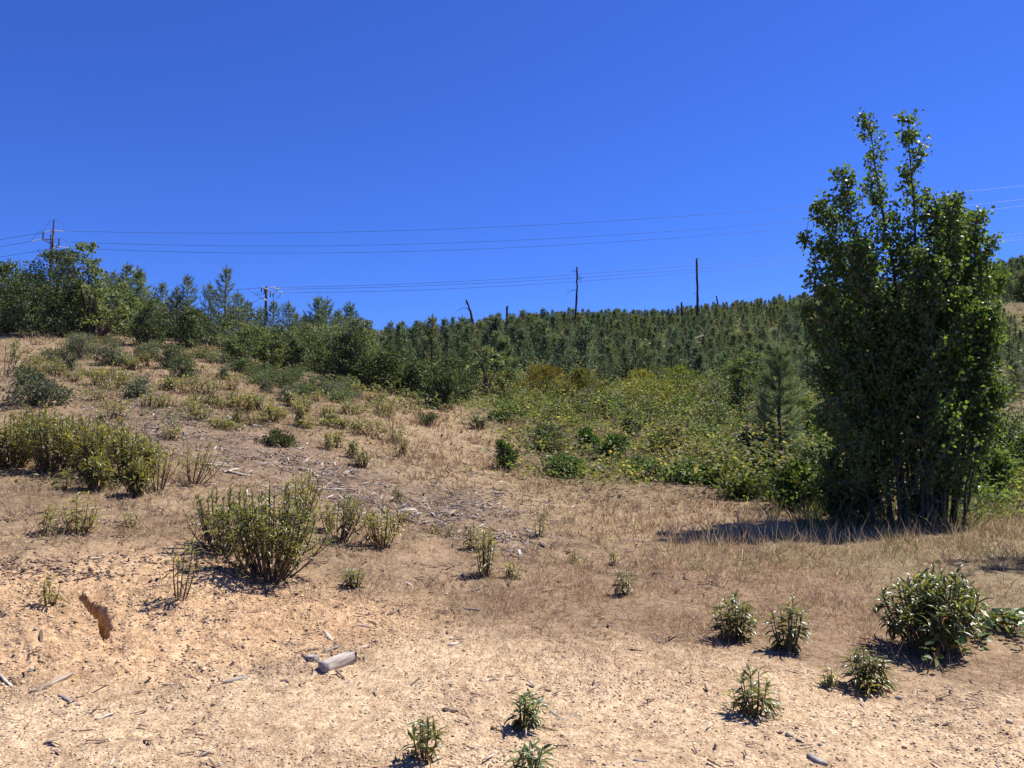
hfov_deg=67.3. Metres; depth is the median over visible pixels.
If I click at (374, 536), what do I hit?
narrow leaved shrub
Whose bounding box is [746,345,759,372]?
pine tree
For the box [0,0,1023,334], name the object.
sky
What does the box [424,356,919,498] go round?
bramble thicket
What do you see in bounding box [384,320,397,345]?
pine tree
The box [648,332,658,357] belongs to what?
pine tree
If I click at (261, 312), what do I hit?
pine tree
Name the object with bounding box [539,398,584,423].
leafy shrub
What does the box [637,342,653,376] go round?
pine tree
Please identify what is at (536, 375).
broom bush
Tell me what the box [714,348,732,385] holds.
pine tree
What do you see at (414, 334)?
pine tree
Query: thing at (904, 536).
mixed grass
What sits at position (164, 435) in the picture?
dead grass
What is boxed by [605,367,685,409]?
broom bush
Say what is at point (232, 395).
narrow leaved shrub
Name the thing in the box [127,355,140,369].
narrow leaved shrub
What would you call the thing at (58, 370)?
scrub plant
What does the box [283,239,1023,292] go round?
power wire
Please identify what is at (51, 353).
scrub plant
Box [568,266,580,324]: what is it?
dead snag
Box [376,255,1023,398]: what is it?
pine forest
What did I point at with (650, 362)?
pine tree
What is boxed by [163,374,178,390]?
scrub plant
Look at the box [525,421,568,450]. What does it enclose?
leafy shrub
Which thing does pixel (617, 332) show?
pine tree
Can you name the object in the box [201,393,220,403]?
scrub plant
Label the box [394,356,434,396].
evergreen shrub
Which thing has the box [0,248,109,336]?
evergreen shrub
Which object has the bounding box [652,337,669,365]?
pine tree
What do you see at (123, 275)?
pine tree
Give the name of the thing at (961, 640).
trailing vine
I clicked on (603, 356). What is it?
pine tree
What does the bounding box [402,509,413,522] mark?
narrow leaved shrub
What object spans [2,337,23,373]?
spindly sapling
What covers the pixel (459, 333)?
pine tree
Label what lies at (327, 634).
stick
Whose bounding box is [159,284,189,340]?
pine tree
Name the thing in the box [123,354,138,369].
scrub plant
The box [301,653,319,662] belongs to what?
timber wedge
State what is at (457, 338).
pine tree
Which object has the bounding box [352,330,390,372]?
evergreen shrub
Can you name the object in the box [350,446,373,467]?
narrow leaved shrub
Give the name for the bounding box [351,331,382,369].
evergreen shrub
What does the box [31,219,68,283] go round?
power pole
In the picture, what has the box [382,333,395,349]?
pine tree
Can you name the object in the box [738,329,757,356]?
pine tree
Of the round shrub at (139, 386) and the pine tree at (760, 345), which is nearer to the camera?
the round shrub at (139, 386)
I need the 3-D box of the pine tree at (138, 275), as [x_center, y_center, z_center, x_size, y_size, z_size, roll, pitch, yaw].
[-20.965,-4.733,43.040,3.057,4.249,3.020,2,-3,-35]
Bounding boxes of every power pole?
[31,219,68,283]
[249,286,282,325]
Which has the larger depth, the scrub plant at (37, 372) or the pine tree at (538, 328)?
the pine tree at (538, 328)
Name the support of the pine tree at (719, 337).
on the ground at (816, 651)
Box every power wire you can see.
[75,206,1019,252]
[77,186,1017,232]
[83,199,1023,245]
[275,233,1021,287]
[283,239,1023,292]
[316,237,1023,288]
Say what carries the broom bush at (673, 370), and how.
on the ground at (816, 651)
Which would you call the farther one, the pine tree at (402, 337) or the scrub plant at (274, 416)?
the pine tree at (402, 337)
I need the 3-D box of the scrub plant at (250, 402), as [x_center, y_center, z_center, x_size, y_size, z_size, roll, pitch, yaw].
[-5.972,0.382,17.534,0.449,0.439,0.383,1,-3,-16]
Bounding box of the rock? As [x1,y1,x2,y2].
[785,731,793,736]
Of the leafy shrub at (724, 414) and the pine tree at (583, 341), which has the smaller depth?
the leafy shrub at (724, 414)
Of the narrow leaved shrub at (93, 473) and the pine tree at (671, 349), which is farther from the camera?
the pine tree at (671, 349)
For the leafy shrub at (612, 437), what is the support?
on the ground at (816, 651)
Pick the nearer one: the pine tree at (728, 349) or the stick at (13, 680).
the stick at (13, 680)
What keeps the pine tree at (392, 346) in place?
on the ground at (816, 651)
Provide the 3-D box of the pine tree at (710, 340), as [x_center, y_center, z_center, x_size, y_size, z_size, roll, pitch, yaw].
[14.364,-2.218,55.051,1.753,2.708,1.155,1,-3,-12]
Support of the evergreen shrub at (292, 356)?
on the ground at (816, 651)
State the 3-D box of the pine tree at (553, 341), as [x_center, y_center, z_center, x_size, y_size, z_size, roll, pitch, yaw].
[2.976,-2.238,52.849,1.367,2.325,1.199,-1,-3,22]
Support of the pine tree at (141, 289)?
on the ground at (816, 651)
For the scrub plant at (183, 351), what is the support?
on the ground at (816, 651)
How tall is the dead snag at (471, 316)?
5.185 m
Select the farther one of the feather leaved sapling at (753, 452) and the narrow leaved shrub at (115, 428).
the feather leaved sapling at (753, 452)
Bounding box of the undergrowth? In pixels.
[0,292,1023,406]
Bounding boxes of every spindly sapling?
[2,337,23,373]
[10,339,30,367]
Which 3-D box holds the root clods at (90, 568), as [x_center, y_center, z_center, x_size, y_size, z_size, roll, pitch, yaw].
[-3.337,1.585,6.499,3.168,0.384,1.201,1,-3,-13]
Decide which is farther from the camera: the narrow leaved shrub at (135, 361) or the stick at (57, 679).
the narrow leaved shrub at (135, 361)
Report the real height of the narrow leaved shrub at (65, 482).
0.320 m
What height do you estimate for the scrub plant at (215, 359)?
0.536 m
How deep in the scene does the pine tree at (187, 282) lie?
31.07 m
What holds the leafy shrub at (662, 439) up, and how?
on the ground at (816, 651)
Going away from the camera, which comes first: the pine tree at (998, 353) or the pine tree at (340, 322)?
the pine tree at (340, 322)
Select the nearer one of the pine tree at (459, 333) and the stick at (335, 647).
the stick at (335, 647)
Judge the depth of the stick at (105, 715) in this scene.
4.06 m
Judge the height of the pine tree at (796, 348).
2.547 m
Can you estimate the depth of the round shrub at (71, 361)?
20.13 m
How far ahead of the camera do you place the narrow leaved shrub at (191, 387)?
18.34 m
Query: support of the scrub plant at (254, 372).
on the ground at (816, 651)
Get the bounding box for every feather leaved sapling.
[719,358,755,421]
[720,442,777,471]
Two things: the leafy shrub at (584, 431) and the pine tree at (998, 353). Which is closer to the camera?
the leafy shrub at (584, 431)
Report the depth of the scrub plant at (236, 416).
15.60 m
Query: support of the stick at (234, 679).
on the ground at (816, 651)
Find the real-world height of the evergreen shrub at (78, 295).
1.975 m
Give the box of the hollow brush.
[367,370,823,412]
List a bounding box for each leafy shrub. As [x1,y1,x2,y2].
[485,397,528,422]
[512,388,553,413]
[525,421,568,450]
[538,452,589,478]
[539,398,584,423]
[574,427,601,450]
[579,389,627,419]
[593,433,628,460]
[609,453,669,480]
[614,396,665,427]
[645,424,698,453]
[651,391,705,424]
[658,455,717,485]
[676,421,737,454]
[687,399,746,432]
[689,377,728,415]
[693,451,755,484]
[710,468,775,501]
[713,349,771,421]
[731,430,791,473]
[736,466,787,499]
[748,378,787,425]
[758,457,826,510]
[784,397,829,450]
[798,434,842,465]
[808,471,887,523]
[963,449,1023,499]
[978,395,1023,449]
[1000,433,1023,483]
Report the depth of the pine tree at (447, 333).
42.66 m
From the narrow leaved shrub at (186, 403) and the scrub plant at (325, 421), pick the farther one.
the scrub plant at (325, 421)
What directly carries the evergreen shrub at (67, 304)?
on the ground at (816, 651)
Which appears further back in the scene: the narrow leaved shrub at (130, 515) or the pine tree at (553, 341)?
the pine tree at (553, 341)
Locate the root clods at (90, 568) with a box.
[0,551,307,598]
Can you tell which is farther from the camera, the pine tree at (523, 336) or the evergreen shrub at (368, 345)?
the pine tree at (523, 336)
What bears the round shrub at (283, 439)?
on the ground at (816, 651)
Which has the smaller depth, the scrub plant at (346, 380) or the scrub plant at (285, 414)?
the scrub plant at (285, 414)
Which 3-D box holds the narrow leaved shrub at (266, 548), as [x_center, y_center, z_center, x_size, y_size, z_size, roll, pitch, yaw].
[-2.107,1.272,6.713,1.025,0.891,1.122,-1,-3,17]
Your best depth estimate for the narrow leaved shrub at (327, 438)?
14.62 m
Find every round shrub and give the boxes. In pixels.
[0,364,75,406]
[58,334,95,359]
[59,354,81,370]
[83,340,123,364]
[122,375,152,396]
[149,342,184,368]
[162,354,203,377]
[216,363,232,379]
[253,428,300,447]
[258,377,275,392]
[275,385,304,400]
[321,381,363,398]
[411,411,445,425]
[460,411,488,428]
[493,439,520,470]
[570,386,594,411]
[619,409,638,437]
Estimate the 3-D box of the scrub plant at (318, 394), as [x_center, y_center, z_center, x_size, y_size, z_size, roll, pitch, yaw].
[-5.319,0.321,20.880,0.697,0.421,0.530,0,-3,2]
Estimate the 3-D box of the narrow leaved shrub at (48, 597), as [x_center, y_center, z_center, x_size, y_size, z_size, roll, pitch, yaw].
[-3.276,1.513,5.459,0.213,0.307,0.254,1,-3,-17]
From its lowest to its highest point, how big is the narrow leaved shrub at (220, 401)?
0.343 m
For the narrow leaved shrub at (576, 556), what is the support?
on the ground at (816, 651)
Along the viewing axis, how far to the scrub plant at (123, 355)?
21.61 m
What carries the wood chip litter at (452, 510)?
on the ground at (816, 651)
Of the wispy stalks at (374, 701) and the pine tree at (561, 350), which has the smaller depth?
the wispy stalks at (374, 701)
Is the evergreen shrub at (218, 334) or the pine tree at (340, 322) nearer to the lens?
the evergreen shrub at (218, 334)
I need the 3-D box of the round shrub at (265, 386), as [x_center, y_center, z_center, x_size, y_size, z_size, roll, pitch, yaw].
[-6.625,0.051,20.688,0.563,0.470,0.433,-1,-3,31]
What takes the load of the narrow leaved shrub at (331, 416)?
on the ground at (816, 651)
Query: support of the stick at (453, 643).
on the ground at (816, 651)
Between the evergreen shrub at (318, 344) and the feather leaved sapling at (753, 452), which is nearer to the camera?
the feather leaved sapling at (753, 452)
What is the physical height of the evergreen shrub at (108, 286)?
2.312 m
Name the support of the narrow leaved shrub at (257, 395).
on the ground at (816, 651)
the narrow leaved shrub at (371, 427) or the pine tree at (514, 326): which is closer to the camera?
the narrow leaved shrub at (371, 427)
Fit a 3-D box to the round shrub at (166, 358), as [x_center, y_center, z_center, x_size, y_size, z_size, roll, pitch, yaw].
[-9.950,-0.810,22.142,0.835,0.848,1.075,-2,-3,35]
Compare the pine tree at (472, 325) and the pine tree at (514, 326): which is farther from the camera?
the pine tree at (472, 325)
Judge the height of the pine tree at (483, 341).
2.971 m
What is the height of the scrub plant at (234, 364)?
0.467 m
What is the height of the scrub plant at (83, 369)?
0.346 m
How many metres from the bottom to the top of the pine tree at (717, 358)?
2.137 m
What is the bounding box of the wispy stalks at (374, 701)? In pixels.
[2,549,1023,767]
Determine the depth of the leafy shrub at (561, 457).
16.24 m
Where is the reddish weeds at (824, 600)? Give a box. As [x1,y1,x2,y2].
[387,513,1023,687]
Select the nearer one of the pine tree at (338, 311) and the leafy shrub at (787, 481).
the leafy shrub at (787, 481)
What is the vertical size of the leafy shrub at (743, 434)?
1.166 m
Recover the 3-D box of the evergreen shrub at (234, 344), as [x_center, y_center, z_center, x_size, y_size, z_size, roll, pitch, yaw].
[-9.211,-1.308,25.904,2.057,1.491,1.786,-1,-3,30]
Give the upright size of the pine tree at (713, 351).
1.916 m
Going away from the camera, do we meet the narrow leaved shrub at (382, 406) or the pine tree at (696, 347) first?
the narrow leaved shrub at (382, 406)
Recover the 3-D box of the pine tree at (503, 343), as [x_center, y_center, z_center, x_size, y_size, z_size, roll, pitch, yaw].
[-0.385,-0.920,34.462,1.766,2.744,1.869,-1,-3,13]
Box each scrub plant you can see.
[17,363,35,371]
[20,367,46,381]
[32,346,73,360]
[34,362,62,373]
[48,358,66,375]
[52,331,103,347]
[63,369,85,381]
[75,367,103,375]
[80,342,102,353]
[83,386,109,399]
[93,334,136,345]
[104,367,123,377]
[109,345,136,364]
[111,371,132,383]
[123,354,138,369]
[131,339,161,352]
[131,343,156,360]
[140,388,157,407]
[151,343,200,357]
[152,376,185,389]
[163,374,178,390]
[169,353,194,363]
[175,372,205,384]
[185,392,204,403]
[190,347,210,358]
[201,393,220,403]
[203,349,239,363]
[205,416,235,428]
[216,417,245,429]
[225,359,251,371]
[230,355,263,373]
[231,407,250,423]
[241,369,282,383]
[242,360,280,380]
[242,393,256,408]
[246,393,276,407]
[256,404,280,421]
[258,360,296,381]
[269,370,299,387]
[275,408,287,417]
[281,389,297,406]
[286,362,308,379]
[289,368,329,390]
[289,381,317,395]
[290,397,313,410]
[293,417,316,427]
[304,389,328,401]
[311,382,333,393]
[317,416,341,426]
[318,377,345,393]
[324,387,354,402]
[333,373,362,392]
[336,417,349,428]
[343,402,366,414]
[350,418,369,426]
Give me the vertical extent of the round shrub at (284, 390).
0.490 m
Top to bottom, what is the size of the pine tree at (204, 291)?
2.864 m
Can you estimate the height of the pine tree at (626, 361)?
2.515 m
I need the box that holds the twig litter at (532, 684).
[0,551,1022,767]
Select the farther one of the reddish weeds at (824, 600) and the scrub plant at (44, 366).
the scrub plant at (44, 366)
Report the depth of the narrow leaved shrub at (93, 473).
9.11 m
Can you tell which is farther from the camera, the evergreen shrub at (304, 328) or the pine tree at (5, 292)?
the evergreen shrub at (304, 328)
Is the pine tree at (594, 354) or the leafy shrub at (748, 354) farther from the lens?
the pine tree at (594, 354)
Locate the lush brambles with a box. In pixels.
[947,410,1023,520]
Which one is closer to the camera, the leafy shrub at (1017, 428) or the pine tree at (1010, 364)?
the leafy shrub at (1017, 428)
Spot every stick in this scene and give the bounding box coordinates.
[0,673,12,686]
[9,677,17,685]
[29,672,74,691]
[38,618,42,642]
[57,694,80,705]
[94,712,115,719]
[199,749,211,755]
[222,676,249,683]
[323,630,332,639]
[324,645,339,652]
[441,707,458,712]
[447,642,461,645]
[557,715,579,719]
[633,758,646,761]
[806,753,827,764]
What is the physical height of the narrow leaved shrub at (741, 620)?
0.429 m
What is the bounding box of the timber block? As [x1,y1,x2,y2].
[318,651,356,672]
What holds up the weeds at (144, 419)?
on the ground at (816, 651)
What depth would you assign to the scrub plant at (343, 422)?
17.09 m
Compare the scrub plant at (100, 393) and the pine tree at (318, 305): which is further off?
the pine tree at (318, 305)
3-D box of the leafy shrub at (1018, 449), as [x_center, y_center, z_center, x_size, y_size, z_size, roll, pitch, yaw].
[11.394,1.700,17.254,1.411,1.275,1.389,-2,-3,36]
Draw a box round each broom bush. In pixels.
[508,363,576,401]
[553,365,607,400]
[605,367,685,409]
[647,365,725,408]
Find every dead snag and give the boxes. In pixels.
[459,299,475,329]
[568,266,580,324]
[680,302,684,320]
[694,258,699,321]
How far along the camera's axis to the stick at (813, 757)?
3.49 m
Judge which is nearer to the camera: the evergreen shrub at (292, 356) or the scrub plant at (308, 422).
the scrub plant at (308, 422)
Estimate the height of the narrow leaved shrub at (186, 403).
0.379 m
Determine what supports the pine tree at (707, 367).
on the ground at (816, 651)
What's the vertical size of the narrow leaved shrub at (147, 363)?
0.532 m
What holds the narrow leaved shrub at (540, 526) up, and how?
on the ground at (816, 651)
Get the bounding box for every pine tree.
[0,260,11,317]
[40,265,63,287]
[51,259,85,293]
[104,270,127,331]
[107,260,145,329]
[124,263,158,301]
[132,279,152,302]
[149,281,173,318]
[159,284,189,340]
[167,273,209,338]
[188,282,230,344]
[199,265,247,345]
[227,290,255,328]
[235,299,258,329]
[252,305,266,326]
[261,300,285,333]
[270,299,302,341]
[290,312,302,336]
[298,314,313,341]
[301,294,338,352]
[315,294,343,349]
[328,308,347,337]
[331,312,348,332]
[342,300,359,333]
[379,335,387,353]
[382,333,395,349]
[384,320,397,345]
[385,339,395,372]
[394,322,405,358]
[394,328,415,371]
[405,324,421,363]
[414,313,447,374]
[414,324,430,357]
[419,336,429,372]
[437,323,458,369]
[440,338,456,370]
[449,334,469,362]
[451,321,465,342]
[454,330,465,357]
[454,340,477,378]
[455,323,477,366]
[466,323,480,360]
[473,327,482,356]
[474,330,493,362]
[478,314,507,362]
[485,334,522,379]
[489,330,510,370]
[507,323,519,363]
[511,327,535,373]
[515,339,528,373]
[531,333,557,366]
[532,319,550,357]
[534,318,553,356]
[540,339,551,364]
[543,334,579,382]
[550,336,558,360]
[554,332,571,370]
[557,326,578,365]
[559,320,610,385]
[572,338,592,368]
[589,345,598,365]
[593,336,619,367]
[595,327,605,352]
[596,352,617,388]
[597,342,618,377]
[606,350,617,378]
[610,343,618,362]
[612,330,628,356]
[612,331,637,365]
[612,345,638,386]
[614,338,620,362]
[621,346,662,380]
[627,335,645,367]
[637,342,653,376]
[638,350,660,387]
[643,350,665,383]
[647,324,665,349]
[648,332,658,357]
[650,355,666,382]
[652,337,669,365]
[659,343,686,386]
[667,328,681,350]
[673,340,689,375]
[680,335,686,357]
[682,339,694,367]
[685,345,708,379]
[688,352,710,381]
[703,357,711,374]
[704,335,719,364]
[705,347,717,372]
[709,353,726,379]
[714,331,726,353]
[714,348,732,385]
[722,331,740,356]
[723,345,733,363]
[730,341,753,375]
[731,359,754,395]
[733,331,748,357]
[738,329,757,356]
[741,336,813,465]
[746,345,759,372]
[751,339,766,365]
[753,339,767,373]
[759,339,781,378]
[770,328,780,346]
[781,334,788,360]
[789,345,804,380]
[989,350,1007,374]
[1001,338,1020,362]
[1004,358,1020,373]
[1005,361,1023,395]
[1007,373,1021,400]
[1013,343,1022,359]
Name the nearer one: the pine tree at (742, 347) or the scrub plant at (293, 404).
the scrub plant at (293, 404)
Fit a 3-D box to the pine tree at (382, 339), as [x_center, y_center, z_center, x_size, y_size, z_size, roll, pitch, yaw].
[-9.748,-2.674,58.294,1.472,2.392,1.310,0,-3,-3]
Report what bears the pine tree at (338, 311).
on the ground at (816, 651)
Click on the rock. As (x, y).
(790, 733)
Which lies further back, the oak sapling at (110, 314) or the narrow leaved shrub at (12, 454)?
the oak sapling at (110, 314)
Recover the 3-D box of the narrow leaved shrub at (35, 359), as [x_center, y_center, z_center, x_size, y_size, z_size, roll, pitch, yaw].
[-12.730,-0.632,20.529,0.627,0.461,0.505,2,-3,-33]
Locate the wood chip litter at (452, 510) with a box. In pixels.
[46,366,603,576]
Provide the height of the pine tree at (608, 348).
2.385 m
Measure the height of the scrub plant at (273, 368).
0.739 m
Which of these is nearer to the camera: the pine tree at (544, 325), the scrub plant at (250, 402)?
the scrub plant at (250, 402)
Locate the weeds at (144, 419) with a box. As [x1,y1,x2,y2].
[13,359,422,491]
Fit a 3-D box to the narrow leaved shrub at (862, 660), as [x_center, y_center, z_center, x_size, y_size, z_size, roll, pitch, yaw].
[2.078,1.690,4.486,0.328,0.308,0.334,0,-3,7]
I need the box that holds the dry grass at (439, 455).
[0,326,806,560]
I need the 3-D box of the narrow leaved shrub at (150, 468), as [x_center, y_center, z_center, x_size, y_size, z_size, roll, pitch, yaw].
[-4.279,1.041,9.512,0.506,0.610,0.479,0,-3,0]
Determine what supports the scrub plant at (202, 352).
on the ground at (816, 651)
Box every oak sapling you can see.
[56,241,133,335]
[63,286,145,338]
[458,345,511,395]
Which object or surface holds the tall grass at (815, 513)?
on the ground at (816, 651)
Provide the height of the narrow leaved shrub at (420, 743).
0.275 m
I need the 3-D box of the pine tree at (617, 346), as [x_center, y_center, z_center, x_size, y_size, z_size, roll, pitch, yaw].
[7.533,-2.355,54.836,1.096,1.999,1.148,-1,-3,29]
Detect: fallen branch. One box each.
[222,470,249,475]
[323,488,345,489]
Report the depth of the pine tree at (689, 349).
51.49 m
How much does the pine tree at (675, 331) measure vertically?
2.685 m
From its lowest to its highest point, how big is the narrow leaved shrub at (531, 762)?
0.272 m
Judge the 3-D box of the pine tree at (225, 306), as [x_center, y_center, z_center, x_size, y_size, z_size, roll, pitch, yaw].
[-11.172,-2.985,30.206,2.439,3.640,1.900,-1,-3,28]
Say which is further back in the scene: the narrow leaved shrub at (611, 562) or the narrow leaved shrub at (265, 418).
the narrow leaved shrub at (265, 418)
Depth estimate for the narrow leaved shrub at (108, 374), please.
17.73 m
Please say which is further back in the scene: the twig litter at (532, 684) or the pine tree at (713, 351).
the pine tree at (713, 351)
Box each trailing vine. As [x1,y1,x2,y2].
[919,614,993,666]
[968,602,1023,649]
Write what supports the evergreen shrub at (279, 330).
on the ground at (816, 651)
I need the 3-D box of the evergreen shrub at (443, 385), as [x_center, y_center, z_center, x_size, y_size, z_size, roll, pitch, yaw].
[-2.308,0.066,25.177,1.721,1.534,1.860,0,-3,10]
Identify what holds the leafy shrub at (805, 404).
on the ground at (816, 651)
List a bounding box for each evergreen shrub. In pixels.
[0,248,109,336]
[0,258,44,332]
[9,275,57,327]
[43,287,102,329]
[44,284,94,335]
[93,281,116,330]
[99,272,120,331]
[104,280,146,335]
[120,294,171,334]
[125,298,174,345]
[131,295,180,338]
[159,299,190,335]
[166,307,211,350]
[194,313,230,346]
[203,319,259,349]
[210,303,264,347]
[212,308,243,344]
[216,323,271,363]
[226,324,281,357]
[254,332,289,368]
[255,306,290,327]
[255,323,296,357]
[268,329,307,362]
[279,336,312,372]
[287,320,337,372]
[295,320,333,347]
[303,329,339,370]
[313,323,346,366]
[315,331,364,383]
[323,338,367,372]
[331,313,391,386]
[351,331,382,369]
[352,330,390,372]
[361,348,410,391]
[363,329,392,370]
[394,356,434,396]
[418,364,468,408]
[442,356,479,401]
[488,365,524,397]
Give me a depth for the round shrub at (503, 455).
16.27 m
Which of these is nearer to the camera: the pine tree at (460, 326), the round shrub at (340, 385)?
the round shrub at (340, 385)
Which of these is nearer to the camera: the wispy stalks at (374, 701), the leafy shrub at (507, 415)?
the wispy stalks at (374, 701)
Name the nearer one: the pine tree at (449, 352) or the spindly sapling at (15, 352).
the spindly sapling at (15, 352)
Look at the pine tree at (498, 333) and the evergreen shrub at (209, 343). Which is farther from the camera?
the pine tree at (498, 333)
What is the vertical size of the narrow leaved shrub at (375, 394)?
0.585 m
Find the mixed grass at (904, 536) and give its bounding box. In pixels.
[628,495,1023,572]
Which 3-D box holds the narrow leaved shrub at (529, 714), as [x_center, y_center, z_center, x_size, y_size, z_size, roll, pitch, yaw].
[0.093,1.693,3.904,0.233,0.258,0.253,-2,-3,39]
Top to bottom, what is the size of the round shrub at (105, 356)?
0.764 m
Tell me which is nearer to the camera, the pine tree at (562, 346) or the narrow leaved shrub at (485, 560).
the narrow leaved shrub at (485, 560)
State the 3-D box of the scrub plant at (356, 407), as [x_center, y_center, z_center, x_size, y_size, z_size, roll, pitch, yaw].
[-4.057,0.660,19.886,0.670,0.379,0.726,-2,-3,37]
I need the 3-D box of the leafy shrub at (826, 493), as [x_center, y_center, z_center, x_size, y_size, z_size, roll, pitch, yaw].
[5.144,1.713,11.725,1.029,0.888,1.038,1,-3,-21]
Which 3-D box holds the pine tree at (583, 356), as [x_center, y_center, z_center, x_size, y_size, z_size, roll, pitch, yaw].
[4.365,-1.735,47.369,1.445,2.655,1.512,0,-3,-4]
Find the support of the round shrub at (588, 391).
on the ground at (816, 651)
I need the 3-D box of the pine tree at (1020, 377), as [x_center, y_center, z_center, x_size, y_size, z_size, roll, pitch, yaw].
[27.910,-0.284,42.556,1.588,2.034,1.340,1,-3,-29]
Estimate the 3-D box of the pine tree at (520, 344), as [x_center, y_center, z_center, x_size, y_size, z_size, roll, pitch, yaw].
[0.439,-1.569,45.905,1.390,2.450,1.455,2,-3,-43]
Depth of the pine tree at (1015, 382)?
40.83 m
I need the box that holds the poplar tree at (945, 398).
[795,107,1016,528]
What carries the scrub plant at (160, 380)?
on the ground at (816, 651)
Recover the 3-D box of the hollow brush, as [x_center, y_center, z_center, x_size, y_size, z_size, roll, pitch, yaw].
[6.183,-0.162,35.082,30.049,3.231,26.137,0,-3,0]
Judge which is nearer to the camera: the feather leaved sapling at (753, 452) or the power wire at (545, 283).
the feather leaved sapling at (753, 452)
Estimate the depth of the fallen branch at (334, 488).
11.24 m
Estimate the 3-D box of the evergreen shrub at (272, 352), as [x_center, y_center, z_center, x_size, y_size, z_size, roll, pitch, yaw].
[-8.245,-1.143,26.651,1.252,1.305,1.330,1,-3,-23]
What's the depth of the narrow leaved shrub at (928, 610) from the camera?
5.16 m
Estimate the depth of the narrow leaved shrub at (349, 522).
8.33 m
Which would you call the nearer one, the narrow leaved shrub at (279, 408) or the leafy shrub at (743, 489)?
the leafy shrub at (743, 489)
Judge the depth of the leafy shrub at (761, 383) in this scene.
27.24 m
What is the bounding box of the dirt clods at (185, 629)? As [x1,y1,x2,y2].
[0,524,480,712]
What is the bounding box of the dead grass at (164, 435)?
[0,331,992,638]
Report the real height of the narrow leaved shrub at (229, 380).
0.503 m
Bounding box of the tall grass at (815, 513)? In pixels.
[751,469,1023,532]
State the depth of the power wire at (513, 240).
106.65 m
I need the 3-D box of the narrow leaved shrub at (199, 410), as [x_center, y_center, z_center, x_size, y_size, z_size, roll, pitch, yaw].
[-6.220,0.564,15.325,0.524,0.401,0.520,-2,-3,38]
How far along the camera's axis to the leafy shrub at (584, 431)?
20.23 m
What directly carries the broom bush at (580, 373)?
on the ground at (816, 651)
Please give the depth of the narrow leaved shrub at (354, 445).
14.06 m
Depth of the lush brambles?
13.58 m
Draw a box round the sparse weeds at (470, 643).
[238,559,1023,708]
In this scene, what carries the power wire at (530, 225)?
attached to the power pole at (51, 242)
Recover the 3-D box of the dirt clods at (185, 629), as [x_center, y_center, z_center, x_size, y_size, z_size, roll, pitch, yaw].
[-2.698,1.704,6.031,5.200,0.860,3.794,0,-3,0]
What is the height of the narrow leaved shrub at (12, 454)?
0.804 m
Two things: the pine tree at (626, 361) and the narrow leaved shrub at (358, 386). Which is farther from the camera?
the pine tree at (626, 361)
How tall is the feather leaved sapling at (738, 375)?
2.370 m
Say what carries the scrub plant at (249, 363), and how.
on the ground at (816, 651)
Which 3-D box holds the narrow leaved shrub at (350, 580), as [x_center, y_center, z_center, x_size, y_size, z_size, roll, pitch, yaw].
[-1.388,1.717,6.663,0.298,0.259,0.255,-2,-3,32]
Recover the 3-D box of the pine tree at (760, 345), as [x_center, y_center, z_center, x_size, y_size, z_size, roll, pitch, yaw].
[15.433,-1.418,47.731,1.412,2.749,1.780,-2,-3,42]
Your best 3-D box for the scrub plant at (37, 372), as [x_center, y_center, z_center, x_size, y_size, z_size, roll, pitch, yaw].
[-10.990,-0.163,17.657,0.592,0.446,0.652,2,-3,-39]
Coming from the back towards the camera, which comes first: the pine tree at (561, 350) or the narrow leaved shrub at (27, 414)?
the pine tree at (561, 350)
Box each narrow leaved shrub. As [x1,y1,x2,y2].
[0,412,45,468]
[0,415,13,461]
[11,401,58,453]
[20,403,87,473]
[25,352,46,366]
[30,574,66,605]
[36,356,57,369]
[36,503,60,535]
[48,410,103,457]
[51,491,104,535]
[53,415,120,476]
[53,470,73,489]
[74,449,117,491]
[85,363,109,384]
[89,417,136,462]
[92,399,130,422]
[92,421,158,482]
[96,362,128,388]
[105,396,131,417]
[120,510,140,526]
[121,456,153,497]
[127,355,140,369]
[130,430,165,476]
[137,350,155,366]
[144,390,179,407]
[146,443,181,491]
[160,536,202,601]
[161,421,182,439]
[174,440,229,484]
[175,375,206,393]
[179,397,197,410]
[181,482,256,553]
[188,402,215,419]
[196,373,221,393]
[202,478,336,582]
[207,396,227,408]
[222,372,245,389]
[224,388,243,406]
[232,390,257,412]
[243,390,266,409]
[245,411,270,425]
[264,402,285,420]
[281,466,324,516]
[291,403,305,422]
[293,394,312,412]
[316,501,339,531]
[319,404,337,414]
[321,493,373,542]
[322,430,338,449]
[323,412,338,421]
[330,427,346,448]
[336,567,368,588]
[340,398,357,414]
[343,439,359,457]
[348,377,365,395]
[348,422,360,433]
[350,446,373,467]
[355,418,386,437]
[357,506,408,547]
[364,385,387,400]
[371,397,390,413]
[378,400,401,417]
[383,421,406,440]
[391,484,407,500]
[392,435,408,457]
[400,715,448,767]
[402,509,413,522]
[444,522,454,537]
[462,522,481,550]
[469,526,502,576]
[498,559,525,578]
[501,739,560,767]
[503,688,551,733]
[528,513,548,536]
[568,548,579,563]
[609,549,620,563]
[611,569,636,595]
[707,591,763,643]
[718,662,781,720]
[761,594,815,655]
[816,665,848,688]
[838,646,898,695]
[857,677,884,697]
[866,563,991,659]
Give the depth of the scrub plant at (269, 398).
17.64 m
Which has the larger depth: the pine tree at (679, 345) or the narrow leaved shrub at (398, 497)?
the pine tree at (679, 345)
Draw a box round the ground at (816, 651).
[0,287,1023,767]

